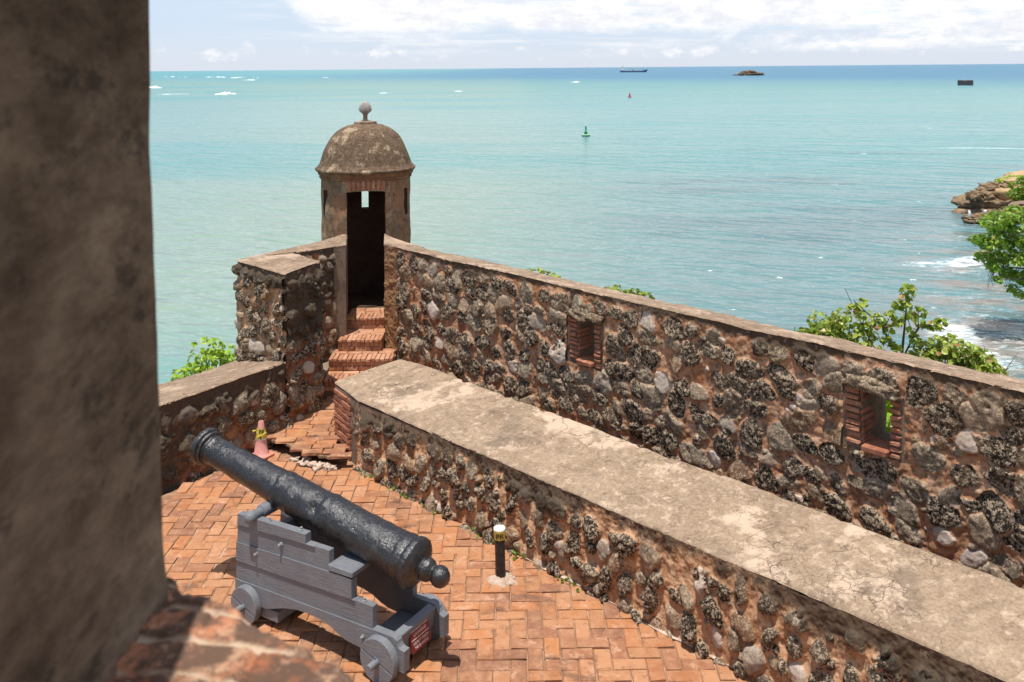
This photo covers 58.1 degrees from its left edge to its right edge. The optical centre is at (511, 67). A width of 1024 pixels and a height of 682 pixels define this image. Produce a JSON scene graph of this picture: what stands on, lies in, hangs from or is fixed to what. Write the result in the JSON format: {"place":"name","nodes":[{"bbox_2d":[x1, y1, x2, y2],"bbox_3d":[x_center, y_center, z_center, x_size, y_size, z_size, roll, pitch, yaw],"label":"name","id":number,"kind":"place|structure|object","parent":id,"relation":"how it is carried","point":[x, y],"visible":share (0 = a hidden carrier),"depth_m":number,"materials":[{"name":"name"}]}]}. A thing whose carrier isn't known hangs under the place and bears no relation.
{"place":"outdoors","nodes":[
{"label":"outdoors","id":0,"kind":"place"},
{"bbox_2d":[162,444,753,681],"bbox_3d":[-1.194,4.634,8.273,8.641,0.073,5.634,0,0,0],"label":"terrace floor","id":1,"kind":"structure","parent":0,"point":[202,496],"depth_m":7.79,"materials":[{"name":"brick"}]},
{"bbox_2d":[0,0,352,681],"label":"tower window wall","id":2,"kind":"structure","parent":1,"relation":"on","point":[90,591],"depth_m":1.47,"materials":[{"name":"paint"}]},
{"bbox_2d":[252,420,273,458],"bbox_3d":[-2.982,4.410,10.955,0.238,0.415,0.238,0,0,31],"label":"traffic cone","id":3,"kind":"object","parent":1,"relation":"on","point":[261,450],"visible":0.95,"depth_m":10.91,"materials":[{"name":"plastic"}]},
{"bbox_2d":[289,456,299,461],"bbox_3d":[-2.552,4.598,10.825,0.141,0.068,0.116,0,0,0],"label":"mortar chunk","id":4,"kind":"object","parent":1,"relation":"on","point":[293,458],"visible":1,"depth_m":10.80,"materials":[{"name":"beige concrete"}]},
{"bbox_2d":[296,457,311,466],"bbox_3d":[-2.410,4.597,10.739,0.155,0.085,0.186,0,0,24],"label":"mortar chunk","id":5,"kind":"object","parent":1,"relation":"on","point":[304,461],"visible":0.99,"depth_m":10.71,"materials":[{"name":"beige concrete"}]},
{"bbox_2d":[266,396,351,459],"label":"brick walkway","id":6,"kind":"structure","parent":1,"relation":"on","point":[310,434],"depth_m":11.18,"materials":[{"name":"brick"}]},
{"bbox_2d":[307,460,316,467],"bbox_3d":[-2.323,4.599,10.687,0.147,0.064,0.116,0,0,32],"label":"mortar chunk","id":7,"kind":"object","parent":1,"relation":"on","point":[310,464],"visible":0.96,"depth_m":10.66,"materials":[{"name":"beige concrete"}]},
{"bbox_2d":[311,461,325,471],"bbox_3d":[-2.240,4.594,10.626,0.142,0.081,0.194,0,0,40],"label":"mortar chunk","id":8,"kind":"object","parent":1,"relation":"on","point":[318,466],"visible":1,"depth_m":10.59,"materials":[{"name":"beige concrete"}]},
{"bbox_2d":[190,427,449,681],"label":"cannon","id":9,"kind":"object","parent":1,"relation":"on","point":[319,552],"visible":1,"depth_m":7.41,"materials":[{"name":"black metal"}]},
{"bbox_2d":[409,619,430,654],"bbox_3d":[-0.713,4.378,7.129,0.041,0.198,0.236,0,0,32],"label":"sign","id":10,"kind":"object","parent":9,"relation":"attached to","point":[420,636],"visible":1,"depth_m":7.12,"materials":[{"name":"red metal"}]},
{"bbox_2d":[323,461,330,471],"bbox_3d":[-2.118,4.596,10.611,0.099,0.061,0.182,0,0,-33],"label":"mortar chunk","id":11,"kind":"object","parent":1,"relation":"on","point":[327,465],"visible":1,"depth_m":10.59,"materials":[{"name":"beige concrete"}]},
{"bbox_2d":[329,464,336,470],"bbox_3d":[-2.062,4.594,10.577,0.117,0.052,0.081,0,0,-14],"label":"mortar chunk","id":12,"kind":"object","parent":1,"relation":"on","point":[333,467],"visible":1,"depth_m":10.55,"materials":[{"name":"beige concrete"}]},
{"bbox_2d":[324,308,395,398],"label":"brick steps","id":13,"kind":"structure","parent":1,"relation":"on","point":[361,346],"depth_m":13.19,"materials":[{"name":"orange brick"}]},
{"bbox_2d":[359,470,579,591],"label":"weeds","id":14,"kind":"object","parent":1,"relation":"on","point":[513,551],"visible":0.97,"depth_m":9.03,"materials":[{"name":"green plant"}]},
{"bbox_2d":[486,525,518,586],"bbox_3d":[-0.086,4.381,8.263,0.264,0.482,0.219,0,0,-20],"label":"bollard","id":15,"kind":"object","parent":1,"relation":"on","point":[502,577],"visible":1,"depth_m":8.26,"materials":[{"name":"black metal"}]},
{"bbox_2d":[505,547,756,680],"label":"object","id":16,"kind":"structure","parent":1,"relation":"on","point":[659,630],"depth_m":7.50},
{"bbox_2d":[334,359,1023,681],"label":"wall","id":17,"kind":"structure","parent":1,"relation":"on","point":[746,581],"depth_m":7.61,"materials":[{"name":"stone"}]},
{"bbox_2d":[149,64,1023,384],"bbox_3d":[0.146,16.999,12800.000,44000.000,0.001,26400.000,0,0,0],"label":"sea","id":18,"kind":"structure","parent":0,"point":[791,198],"depth_m":140.56,"materials":[{"name":"teal liquid"}]},
{"bbox_2d":[215,92,235,94],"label":"breaking wave","id":19,"kind":"object","parent":18,"relation":"on","point":[225,93],"visible":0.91,"depth_m":646.23,"materials":[{"name":"liquid"}]},
{"bbox_2d":[582,125,589,135],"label":"navigation buoy","id":20,"kind":"object","parent":18,"relation":"on","point":[585,133],"visible":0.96,"depth_m":225.98,"materials":[{"name":"paint"}]},
{"bbox_2d":[620,67,647,71],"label":"cargo ship","id":21,"kind":"object","parent":18,"relation":"on","point":[622,69],"visible":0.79,"depth_m":2769.89,"materials":[{"name":"blue paint"}]},
{"bbox_2d":[734,70,763,75],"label":"rock islet","id":22,"kind":"object","parent":18,"relation":"in","point":[749,73],"visible":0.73,"depth_m":1573.90,"materials":[{"name":"stone"}]},
{"bbox_2d":[958,80,972,84],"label":"pier block","id":23,"kind":"structure","parent":18,"relation":"in","point":[965,82],"depth_m":726.04,"materials":[{"name":"concrete"}]},
{"bbox_2d":[149,0,1023,70],"label":"sky","id":24,"kind":"structure","parent":0,"point":[186,35],"materials":[{"name":"white"}]},
{"bbox_2d":[951,170,1023,224],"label":"rocky point","id":25,"kind":"structure","parent":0,"point":[988,196],"depth_m":104.02,"materials":[{"name":"brown stone"}]},
{"bbox_2d":[994,175,1023,185],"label":"grass tuft","id":26,"kind":"object","parent":25,"relation":"on","point":[998,179],"visible":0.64,"depth_m":108.01,"materials":[{"name":"green plant"}]},
{"bbox_2d":[1006,176,1023,201],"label":"coastal bush","id":27,"kind":"object","parent":25,"relation":"on","point":[1014,192],"visible":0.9,"depth_m":100.70,"materials":[{"name":"green plant"}]},
{"bbox_2d":[1008,201,1023,207],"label":"boulder","id":28,"kind":"object","parent":25,"relation":"on","point":[1020,203],"visible":0.52,"depth_m":98.65,"materials":[{"name":"stone"}]},
{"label":"shore ground","id":29,"kind":"structure","parent":0,"visible":0},
{"bbox_2d":[168,336,236,381],"bbox_3d":[-5.336,6.240,16.028,1.346,3.239,1.036,0,0,0],"label":"beach shrub","id":30,"kind":"object","parent":29,"relation":"on","point":[212,355],"visible":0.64,"depth_m":15.92,"materials":[{"name":"green plant"}]},
{"bbox_2d":[158,234,347,494],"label":"embrasure wall","id":31,"kind":"structure","parent":29,"relation":"on","point":[290,321],"depth_m":11.65,"materials":[{"name":"stone"}]},
{"bbox_2d":[315,101,415,313],"bbox_3d":[-2.340,4.078,14.852,1.612,7.085,1.610,0,0,0],"label":"sentry box","id":32,"kind":"object","parent":29,"relation":"on","point":[372,158],"visible":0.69,"depth_m":14.49,"materials":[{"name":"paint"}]},
{"bbox_2d":[525,267,560,277],"bbox_3d":[0.411,4.211,15.042,0.789,1.991,0.810,0,0,0],"label":"sea grape shoot","id":33,"kind":"object","parent":29,"relation":"on","point":[540,270],"visible":0.17,"depth_m":15.10,"materials":[{"name":"green plant"}]},
{"bbox_2d":[604,284,654,299],"bbox_3d":[1.973,4.533,15.154,0.654,1.920,0.769,0,0,-40],"label":"sea grape shoot","id":34,"kind":"object","parent":29,"relation":"on","point":[637,292],"visible":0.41,"depth_m":15.16,"materials":[{"name":"green plant"}]},
{"bbox_2d":[384,234,1023,588],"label":"parapet wall","id":35,"kind":"structure","parent":29,"relation":"on","point":[794,416],"depth_m":8.99,"materials":[{"name":"rough stone"},{"name":"grey plaster"},{"name":"red brick"}]},
{"bbox_2d":[792,307,870,346],"bbox_3d":[5.177,5.512,15.096,1.300,3.311,1.123,0,0,11],"label":"sea grape bush","id":36,"kind":"object","parent":29,"relation":"on","point":[834,326],"visible":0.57,"depth_m":14.82,"materials":[{"name":"green plant"}]},
{"bbox_2d":[886,400,892,432],"bbox_3d":[5.299,6.175,12.996,0.872,3.570,1.213,0,0,0],"label":"sea grape bush","id":37,"kind":"object","parent":29,"relation":"on","point":[889,413],"visible":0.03,"depth_m":12.80,"materials":[{"name":"green plant"}]},
{"bbox_2d":[845,283,948,358],"bbox_3d":[6.252,5.198,14.941,1.435,3.516,1.046,0,0,-30],"label":"sea grape bush","id":38,"kind":"object","parent":29,"relation":"on","point":[884,325],"visible":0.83,"depth_m":14.94,"materials":[{"name":"green plant"}]},
{"bbox_2d":[908,333,1019,375],"bbox_3d":[7.384,5.655,15.090,1.803,2.599,1.089,0,0,0],"label":"sea grape bush","id":39,"kind":"object","parent":29,"relation":"on","point":[944,348],"visible":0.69,"depth_m":14.90,"materials":[{"name":"green plant"}]},
{"bbox_2d":[966,204,1023,299],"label":"almond tree","id":40,"kind":"object","parent":29,"relation":"on","point":[1005,225],"visible":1,"depth_m":56.99,"materials":[{"name":"green plant"}]}
]}

